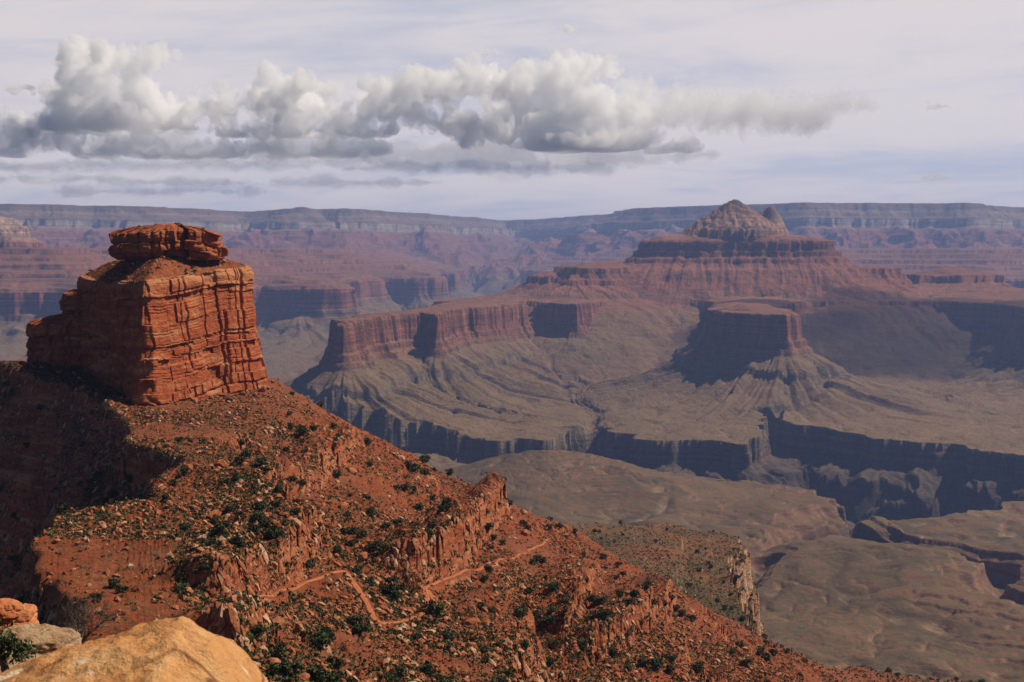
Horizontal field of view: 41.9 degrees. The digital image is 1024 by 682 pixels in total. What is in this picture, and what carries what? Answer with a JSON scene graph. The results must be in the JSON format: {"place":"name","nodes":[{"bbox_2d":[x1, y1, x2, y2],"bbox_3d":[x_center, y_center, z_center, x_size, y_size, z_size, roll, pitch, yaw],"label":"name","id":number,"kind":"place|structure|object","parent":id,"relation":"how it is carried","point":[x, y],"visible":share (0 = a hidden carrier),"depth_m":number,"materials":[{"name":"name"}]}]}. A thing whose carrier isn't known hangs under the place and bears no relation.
{"place":"outdoors","nodes":[
{"label":"outdoors","id":0,"kind":"place"},
{"bbox_2d":[0,216,43,247],"bbox_3d":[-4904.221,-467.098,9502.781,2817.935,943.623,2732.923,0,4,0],"label":"pale butte","id":1,"kind":"object","parent":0,"point":[16,227],"visible":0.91,"depth_m":9917.16,"materials":[{"name":"stone"}]},
{"bbox_2d":[0,360,968,681],"bbox_3d":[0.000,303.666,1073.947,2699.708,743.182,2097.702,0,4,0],"label":"red ridge","id":2,"kind":"structure","parent":0,"point":[96,578],"depth_m":571.35,"materials":[{"name":"red soil"}]},
{"bbox_2d":[6,555,19,562],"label":"juniper","id":3,"kind":"object","parent":2,"relation":"on","point":[14,558],"visible":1,"depth_m":594.66,"materials":[{"name":"plant"}]},
{"bbox_2d":[0,603,38,629],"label":"red boulder","id":4,"kind":"object","parent":2,"relation":"on","point":[29,615],"visible":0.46,"depth_m":16.72,"materials":[{"name":"stone"}]},
{"bbox_2d":[0,598,25,619],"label":"red boulder","id":5,"kind":"object","parent":4,"relation":"on","point":[10,608],"visible":0.98,"depth_m":16.71,"materials":[{"name":"stone"}]},
{"bbox_2d":[0,651,41,672],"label":"pale boulder","id":6,"kind":"object","parent":2,"relation":"on","point":[26,659],"visible":0.08,"depth_m":12.01,"materials":[{"name":"stone"}]},
{"bbox_2d":[0,618,37,672],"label":"juniper","id":7,"kind":"object","parent":6,"relation":"on","point":[21,652],"visible":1,"depth_m":11.59,"materials":[{"name":"green plant"}]},
{"bbox_2d":[0,623,81,654],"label":"pale boulder","id":8,"kind":"object","parent":2,"relation":"on","point":[47,638],"visible":0.47,"depth_m":12.60,"materials":[{"name":"stone"}]},
{"bbox_2d":[56,503,69,514],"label":"juniper","id":9,"kind":"object","parent":2,"relation":"on","point":[62,507],"visible":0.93,"depth_m":379.99,"materials":[{"name":"green plant"}]},
{"bbox_2d":[57,592,130,641],"bbox_3d":[-5.610,3.687,17.859,0.976,0.695,1.145,0,4,0],"label":"dead bush","id":10,"kind":"object","parent":2,"relation":"on","point":[86,621],"visible":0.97,"depth_m":17.87,"materials":[{"name":"grey plant"}]},
{"bbox_2d":[88,592,103,600],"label":"juniper","id":11,"kind":"object","parent":2,"relation":"on","point":[93,595],"visible":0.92,"depth_m":284.18,"materials":[{"name":"green plant"}]},
{"bbox_2d":[108,577,121,586],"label":"juniper","id":12,"kind":"object","parent":2,"relation":"on","point":[113,581],"visible":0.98,"depth_m":298.50,"materials":[{"name":"green plant"}]},
{"bbox_2d":[112,584,128,591],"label":"juniper","id":13,"kind":"object","parent":2,"relation":"on","point":[119,588],"visible":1,"depth_m":293.05,"materials":[{"name":"green plant"}]},
{"bbox_2d":[0,616,267,681],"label":"sandstone boulder","id":14,"kind":"object","parent":2,"relation":"on","point":[181,649],"visible":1,"depth_m":4.72,"materials":[{"name":"stone"}]},
{"bbox_2d":[25,223,267,405],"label":"red butte","id":15,"kind":"object","parent":2,"relation":"on","point":[163,335],"visible":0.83,"depth_m":680.65,"materials":[{"name":"red stone"}]},
{"bbox_2d":[88,255,245,280],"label":"rubble","id":16,"kind":"object","parent":15,"relation":"on","point":[159,266],"visible":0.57,"depth_m":683.97,"materials":[{"name":"red stone"}]},
{"bbox_2d":[161,492,170,501],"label":"juniper","id":17,"kind":"object","parent":2,"relation":"on","point":[165,496],"visible":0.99,"depth_m":401.72,"materials":[{"name":"green plant"}]},
{"bbox_2d":[171,582,190,593],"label":"juniper","id":18,"kind":"object","parent":2,"relation":"on","point":[179,586],"visible":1,"depth_m":297.50,"materials":[{"name":"green plant"}]},
{"bbox_2d":[179,464,190,475],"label":"juniper","id":19,"kind":"object","parent":2,"relation":"on","point":[184,469],"visible":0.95,"depth_m":445.70,"materials":[{"name":"green plant"}]},
{"bbox_2d":[178,522,191,530],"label":"juniper","id":20,"kind":"object","parent":2,"relation":"on","point":[183,526],"visible":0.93,"depth_m":362.47,"materials":[{"name":"green plant"}]},
{"bbox_2d":[206,509,219,517],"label":"boulder","id":21,"kind":"object","parent":2,"relation":"on","point":[211,513],"visible":0.7,"depth_m":392.56,"materials":[{"name":"orange stone"}]},
{"bbox_2d":[211,514,219,524],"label":"juniper","id":22,"kind":"object","parent":2,"relation":"on","point":[215,520],"visible":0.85,"depth_m":386.62,"materials":[{"name":"green plant"}]},
{"bbox_2d":[211,522,226,533],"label":"juniper","id":23,"kind":"object","parent":2,"relation":"on","point":[219,527],"visible":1,"depth_m":340.90,"materials":[{"name":"green plant"}]},
{"bbox_2d":[214,459,228,466],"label":"boulder","id":24,"kind":"object","parent":2,"relation":"on","point":[221,463],"visible":0.8,"depth_m":465.04,"materials":[{"name":"orange stone"}]},
{"bbox_2d":[223,504,236,512],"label":"juniper","id":25,"kind":"object","parent":2,"relation":"on","point":[228,507],"visible":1,"depth_m":396.10,"materials":[{"name":"green plant"}]},
{"bbox_2d":[228,533,240,545],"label":"juniper","id":26,"kind":"object","parent":2,"relation":"on","point":[235,539],"visible":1,"depth_m":321.76,"materials":[{"name":"green plant"}]},
{"bbox_2d":[233,455,246,464],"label":"juniper","id":27,"kind":"object","parent":2,"relation":"on","point":[238,458],"visible":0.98,"depth_m":464.59,"materials":[{"name":"green plant"}]},
{"bbox_2d":[240,448,252,457],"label":"juniper","id":28,"kind":"object","parent":2,"relation":"on","point":[246,453],"visible":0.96,"depth_m":485.15,"materials":[{"name":"green plant"}]},
{"bbox_2d":[246,523,261,533],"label":"juniper","id":29,"kind":"object","parent":2,"relation":"on","point":[252,527],"visible":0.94,"depth_m":359.96,"materials":[{"name":"green plant"}]},
{"bbox_2d":[249,624,265,638],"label":"juniper","id":30,"kind":"object","parent":2,"relation":"on","point":[259,629],"visible":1,"depth_m":256.11,"materials":[{"name":"green plant"}]},
{"bbox_2d":[250,510,265,521],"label":"juniper","id":31,"kind":"object","parent":2,"relation":"on","point":[257,515],"visible":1,"depth_m":387.63,"materials":[{"name":"green plant"}]},
{"bbox_2d":[254,502,265,509],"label":"juniper","id":32,"kind":"object","parent":2,"relation":"on","point":[260,505],"visible":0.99,"depth_m":393.87,"materials":[{"name":"green plant"}]},
{"bbox_2d":[254,456,268,466],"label":"juniper","id":33,"kind":"object","parent":2,"relation":"on","point":[262,460],"visible":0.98,"depth_m":458.91,"materials":[{"name":"green plant"}]},
{"bbox_2d":[259,518,272,528],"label":"juniper","id":34,"kind":"object","parent":2,"relation":"on","point":[266,521],"visible":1,"depth_m":386.95,"materials":[{"name":"green plant"}]},
{"bbox_2d":[262,526,278,538],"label":"juniper","id":35,"kind":"object","parent":2,"relation":"on","point":[270,533],"visible":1,"depth_m":381.03,"materials":[{"name":"green plant"}]},
{"bbox_2d":[266,657,282,663],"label":"boulder","id":36,"kind":"object","parent":2,"relation":"on","point":[274,659],"visible":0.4,"depth_m":247.11,"materials":[{"name":"orange stone"}]},
{"bbox_2d":[268,662,282,674],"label":"juniper","id":37,"kind":"object","parent":2,"relation":"on","point":[274,666],"visible":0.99,"depth_m":234.51,"materials":[{"name":"green plant"}]},
{"bbox_2d":[270,500,282,508],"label":"juniper","id":38,"kind":"object","parent":2,"relation":"on","point":[277,504],"visible":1,"depth_m":398.87,"materials":[{"name":"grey plant"}]},
{"bbox_2d":[266,646,290,661],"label":"juniper","id":39,"kind":"object","parent":2,"relation":"on","point":[281,654],"visible":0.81,"depth_m":250.16,"materials":[{"name":"green plant"}]},
{"bbox_2d":[272,616,284,627],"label":"boulder","id":40,"kind":"object","parent":2,"relation":"on","point":[280,620],"visible":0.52,"depth_m":293.18,"materials":[{"name":"orange stone"}]},
{"bbox_2d":[277,660,304,674],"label":"juniper","id":41,"kind":"object","parent":2,"relation":"on","point":[287,667],"visible":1,"depth_m":236.11,"materials":[{"name":"green plant"}]},
{"bbox_2d":[294,424,307,434],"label":"juniper","id":42,"kind":"object","parent":2,"relation":"on","point":[302,429],"visible":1,"depth_m":608.57,"materials":[{"name":"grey plant"}]},
{"bbox_2d":[306,558,315,568],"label":"juniper","id":43,"kind":"object","parent":2,"relation":"on","point":[311,563],"visible":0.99,"depth_m":388.32,"materials":[{"name":"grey plant"}]},
{"bbox_2d":[305,663,323,681],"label":"juniper","id":44,"kind":"object","parent":2,"relation":"on","point":[316,670],"visible":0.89,"depth_m":238.54,"materials":[{"name":"green plant"}]},
{"bbox_2d":[307,630,330,650],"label":"juniper","id":45,"kind":"object","parent":2,"relation":"on","point":[314,638],"visible":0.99,"depth_m":286.06,"materials":[{"name":"green plant"}]},
{"bbox_2d":[315,624,334,641],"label":"juniper","id":46,"kind":"object","parent":2,"relation":"on","point":[327,629],"visible":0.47,"depth_m":322.73,"materials":[{"name":"green plant"}]},
{"bbox_2d":[318,670,339,681],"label":"juniper","id":47,"kind":"object","parent":2,"relation":"on","point":[332,676],"visible":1,"depth_m":236.91,"materials":[{"name":"green plant"}]},
{"bbox_2d":[324,656,346,669],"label":"juniper","id":48,"kind":"object","parent":2,"relation":"on","point":[339,662],"visible":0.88,"depth_m":260.15,"materials":[{"name":"green plant"}]},
{"bbox_2d":[332,544,342,553],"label":"juniper","id":49,"kind":"object","parent":2,"relation":"on","point":[337,547],"visible":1,"depth_m":419.90,"materials":[{"name":"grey plant"}]},
{"bbox_2d":[337,502,348,509],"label":"boulder","id":50,"kind":"object","parent":2,"relation":"on","point":[343,505],"visible":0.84,"depth_m":486.72,"materials":[{"name":"orange stone"}]},
{"bbox_2d":[346,467,357,474],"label":"boulder","id":51,"kind":"object","parent":2,"relation":"on","point":[351,470],"visible":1,"depth_m":608.24,"materials":[{"name":"orange stone"}]},
{"bbox_2d":[346,613,363,625],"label":"juniper","id":52,"kind":"object","parent":2,"relation":"on","point":[351,619],"visible":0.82,"depth_m":352.58,"materials":[{"name":"green plant"}]},
{"bbox_2d":[350,565,363,573],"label":"juniper","id":53,"kind":"object","parent":2,"relation":"on","point":[356,569],"visible":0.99,"depth_m":404.40,"materials":[{"name":"green plant"}]},
{"bbox_2d":[351,623,371,635],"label":"juniper","id":54,"kind":"object","parent":2,"relation":"on","point":[361,628],"visible":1,"depth_m":345.70,"materials":[{"name":"green plant"}]},
{"bbox_2d":[356,528,367,537],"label":"juniper","id":55,"kind":"object","parent":2,"relation":"on","point":[363,533],"visible":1,"depth_m":453.98,"materials":[{"name":"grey plant"}]},
{"bbox_2d":[358,552,367,561],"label":"boulder","id":56,"kind":"object","parent":2,"relation":"on","point":[363,556],"visible":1,"depth_m":422.88,"materials":[{"name":"orange stone"}]},
{"bbox_2d":[365,507,377,516],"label":"juniper","id":57,"kind":"object","parent":2,"relation":"on","point":[371,512],"visible":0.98,"depth_m":501.07,"materials":[{"name":"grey plant"}]},
{"bbox_2d":[366,540,380,551],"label":"juniper","id":58,"kind":"object","parent":2,"relation":"on","point":[373,546],"visible":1,"depth_m":426.95,"materials":[{"name":"green plant"}]},
{"bbox_2d":[374,541,389,549],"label":"juniper","id":59,"kind":"object","parent":2,"relation":"on","point":[382,545],"visible":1,"depth_m":427.29,"materials":[{"name":"green plant"}]},
{"bbox_2d":[377,673,389,681],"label":"juniper","id":60,"kind":"object","parent":2,"relation":"on","point":[381,676],"visible":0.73,"depth_m":290.67,"materials":[{"name":"green plant"}]},
{"bbox_2d":[380,522,390,530],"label":"juniper","id":61,"kind":"object","parent":2,"relation":"on","point":[386,525],"visible":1,"depth_m":485.93,"materials":[{"name":"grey plant"}]},
{"bbox_2d":[382,582,399,593],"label":"juniper","id":62,"kind":"object","parent":2,"relation":"on","point":[390,586],"visible":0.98,"depth_m":400.27,"materials":[{"name":"green plant"}]},
{"bbox_2d":[387,671,398,681],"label":"juniper","id":63,"kind":"object","parent":2,"relation":"on","point":[393,675],"visible":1,"depth_m":292.70,"materials":[{"name":"green plant"}]},
{"bbox_2d":[389,590,402,600],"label":"juniper","id":64,"kind":"object","parent":2,"relation":"on","point":[395,594],"visible":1,"depth_m":398.61,"materials":[{"name":"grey plant"}]},
{"bbox_2d":[390,665,406,678],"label":"juniper","id":65,"kind":"object","parent":2,"relation":"on","point":[401,671],"visible":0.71,"depth_m":297.73,"materials":[{"name":"green plant"}]},
{"bbox_2d":[258,539,547,623],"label":"trail","id":66,"kind":"object","parent":2,"relation":"on","point":[427,593],"visible":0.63,"depth_m":390.78,"materials":[{"name":"orange soil"}]},
{"bbox_2d":[403,460,412,469],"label":"juniper","id":67,"kind":"object","parent":2,"relation":"on","point":[408,464],"visible":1,"depth_m":672.41,"materials":[{"name":"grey plant"}]},
{"bbox_2d":[409,463,421,471],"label":"juniper","id":68,"kind":"object","parent":2,"relation":"on","point":[415,467],"visible":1,"depth_m":672.83,"materials":[{"name":"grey plant"}]},
{"bbox_2d":[419,455,430,462],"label":"juniper","id":69,"kind":"object","parent":2,"relation":"on","point":[424,458],"visible":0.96,"depth_m":775.10,"materials":[{"name":"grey plant"}]},
{"bbox_2d":[417,661,433,675],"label":"juniper","id":70,"kind":"object","parent":2,"relation":"on","point":[426,668],"visible":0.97,"depth_m":313.04,"materials":[{"name":"green plant"}]},
{"bbox_2d":[424,527,435,539],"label":"juniper","id":71,"kind":"object","parent":2,"relation":"on","point":[430,532],"visible":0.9,"depth_m":440.61,"materials":[{"name":"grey plant"}]},
{"bbox_2d":[422,599,447,614],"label":"juniper","id":72,"kind":"object","parent":2,"relation":"on","point":[438,608],"visible":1,"depth_m":393.80,"materials":[{"name":"green plant"}]},
{"bbox_2d":[433,673,443,680],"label":"juniper","id":73,"kind":"object","parent":2,"relation":"on","point":[437,676],"visible":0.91,"depth_m":311.14,"materials":[{"name":"green plant"}]},
{"bbox_2d":[441,496,451,505],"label":"juniper","id":74,"kind":"object","parent":2,"relation":"on","point":[445,500],"visible":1,"depth_m":527.12,"materials":[{"name":"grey plant"}]},
{"bbox_2d":[438,629,455,640],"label":"juniper","id":75,"kind":"object","parent":2,"relation":"on","point":[446,633],"visible":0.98,"depth_m":375.60,"materials":[{"name":"green plant"}]},
{"bbox_2d":[461,618,477,627],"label":"boulder","id":76,"kind":"object","parent":2,"relation":"on","point":[470,622],"visible":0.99,"depth_m":394.65,"materials":[{"name":"orange stone"}]},
{"bbox_2d":[0,361,965,681],"bbox_3d":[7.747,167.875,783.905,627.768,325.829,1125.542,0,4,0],"label":"rubble","id":77,"kind":"object","parent":2,"relation":"on","point":[212,579],"visible":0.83,"depth_m":424.88,"materials":[{"name":"brown stone"}]},
{"bbox_2d":[0,360,976,681],"bbox_3d":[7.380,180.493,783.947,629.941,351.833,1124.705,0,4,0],"label":"scrub","id":78,"kind":"object","parent":2,"relation":"on","point":[320,612],"visible":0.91,"depth_m":436.95,"materials":[{"name":"green plant"}]},
{"bbox_2d":[497,559,509,567],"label":"boulder","id":79,"kind":"object","parent":2,"relation":"on","point":[502,562],"visible":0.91,"depth_m":519.56,"materials":[{"name":"orange stone"}]},
{"bbox_2d":[501,669,511,677],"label":"juniper","id":80,"kind":"object","parent":2,"relation":"on","point":[508,672],"visible":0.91,"depth_m":346.10,"materials":[{"name":"green plant"}]},
{"bbox_2d":[512,607,527,617],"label":"juniper","id":81,"kind":"object","parent":2,"relation":"on","point":[518,612],"visible":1,"depth_m":416.69,"materials":[{"name":"green plant"}]},
{"bbox_2d":[520,639,531,648],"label":"juniper","id":82,"kind":"object","parent":2,"relation":"on","point":[525,642],"visible":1,"depth_m":390.48,"materials":[{"name":"green plant"}]},
{"bbox_2d":[535,618,545,627],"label":"juniper","id":83,"kind":"object","parent":2,"relation":"on","point":[539,622],"visible":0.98,"depth_m":463.85,"materials":[{"name":"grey plant"}]},
{"bbox_2d":[543,615,556,624],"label":"juniper","id":84,"kind":"object","parent":2,"relation":"on","point":[548,619],"visible":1,"depth_m":461.99,"materials":[{"name":"green plant"}]},
{"bbox_2d":[545,583,557,591],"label":"juniper","id":85,"kind":"object","parent":2,"relation":"on","point":[553,587],"visible":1,"depth_m":504.19,"materials":[{"name":"green plant"}]},
{"bbox_2d":[546,655,556,665],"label":"juniper","id":86,"kind":"object","parent":2,"relation":"on","point":[550,660],"visible":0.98,"depth_m":427.79,"materials":[{"name":"green plant"}]},
{"bbox_2d":[547,604,556,614],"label":"juniper","id":87,"kind":"object","parent":2,"relation":"on","point":[551,608],"visible":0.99,"depth_m":469.92,"materials":[{"name":"green plant"}]},
{"bbox_2d":[558,594,569,603],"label":"juniper","id":88,"kind":"object","parent":2,"relation":"on","point":[564,600],"visible":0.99,"depth_m":482.35,"materials":[{"name":"green plant"}]},
{"bbox_2d":[576,638,588,647],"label":"juniper","id":89,"kind":"object","parent":2,"relation":"on","point":[582,644],"visible":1,"depth_m":444.13,"materials":[{"name":"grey plant"}]},
{"bbox_2d":[586,593,599,604],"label":"juniper","id":90,"kind":"object","parent":2,"relation":"on","point":[592,598],"visible":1,"depth_m":498.01,"materials":[{"name":"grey plant"}]},
{"bbox_2d":[597,609,611,619],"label":"juniper","id":91,"kind":"object","parent":2,"relation":"on","point":[604,612],"visible":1,"depth_m":472.94,"materials":[{"name":"green plant"}]},
{"bbox_2d":[623,661,632,671],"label":"juniper","id":92,"kind":"object","parent":2,"relation":"on","point":[628,667],"visible":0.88,"depth_m":440.22,"materials":[{"name":"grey plant"}]},
{"bbox_2d":[621,597,635,605],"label":"juniper","id":93,"kind":"object","parent":2,"relation":"on","point":[629,601],"visible":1,"depth_m":495.02,"materials":[{"name":"green plant"}]},
{"bbox_2d":[635,657,650,666],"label":"juniper","id":94,"kind":"object","parent":2,"relation":"on","point":[642,662],"visible":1,"depth_m":457.10,"materials":[{"name":"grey plant"}]},
{"bbox_2d":[647,657,665,669],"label":"juniper","id":95,"kind":"object","parent":2,"relation":"on","point":[655,663],"visible":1,"depth_m":457.13,"materials":[{"name":"green plant"}]},
{"bbox_2d":[665,663,675,672],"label":"juniper","id":96,"kind":"object","parent":2,"relation":"on","point":[669,667],"visible":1,"depth_m":458.89,"materials":[{"name":"green plant"}]},
{"bbox_2d":[663,653,678,661],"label":"juniper","id":97,"kind":"object","parent":2,"relation":"on","point":[672,657],"visible":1,"depth_m":472.69,"materials":[{"name":"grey plant"}]},
{"bbox_2d":[677,609,686,616],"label":"juniper","id":98,"kind":"object","parent":2,"relation":"on","point":[682,613],"visible":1,"depth_m":655.29,"materials":[{"name":"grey plant"}]},
{"bbox_2d":[690,663,703,673],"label":"juniper","id":99,"kind":"object","parent":2,"relation":"on","point":[698,666],"visible":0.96,"depth_m":480.36,"materials":[{"name":"green plant"}]},
{"bbox_2d":[756,646,764,655],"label":"juniper","id":100,"kind":"object","parent":2,"relation":"on","point":[760,650],"visible":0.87,"depth_m":690.57,"materials":[{"name":"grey plant"}]},
{"bbox_2d":[760,652,770,662],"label":"juniper","id":101,"kind":"object","parent":2,"relation":"on","point":[766,656],"visible":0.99,"depth_m":592.84,"materials":[{"name":"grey plant"}]},
{"bbox_2d":[0,202,1023,542],"bbox_3d":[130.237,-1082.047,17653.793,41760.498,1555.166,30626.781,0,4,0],"label":"canyon wall","id":102,"kind":"structure","parent":0,"point":[316,272],"depth_m":16840.56,"materials":[{"name":"brown stone"}]},
{"bbox_2d":[0,0,1023,219],"label":"sky","id":103,"kind":"structure","parent":0,"point":[488,109],"materials":[{"name":"white"}]},
{"bbox_2d":[266,199,1023,537],"bbox_3d":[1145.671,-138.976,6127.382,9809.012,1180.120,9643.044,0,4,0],"label":"temple butte","id":104,"kind":"object","parent":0,"point":[738,327],"visible":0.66,"depth_m":5941.26,"materials":[{"name":"brown stone"}]},
{"bbox_2d":[415,415,1023,537],"bbox_3d":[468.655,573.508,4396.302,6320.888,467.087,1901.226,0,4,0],"label":"river gorge","id":105,"kind":"structure","parent":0,"point":[857,487],"depth_m":4634.59,"materials":[{"name":"grey stone"}]},
{"bbox_2d":[438,450,1023,681],"bbox_3d":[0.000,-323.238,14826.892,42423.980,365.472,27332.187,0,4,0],"label":"canyon platform","id":106,"kind":"structure","parent":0,"point":[942,598],"depth_m":2826.96,"materials":[{"name":"stone"}]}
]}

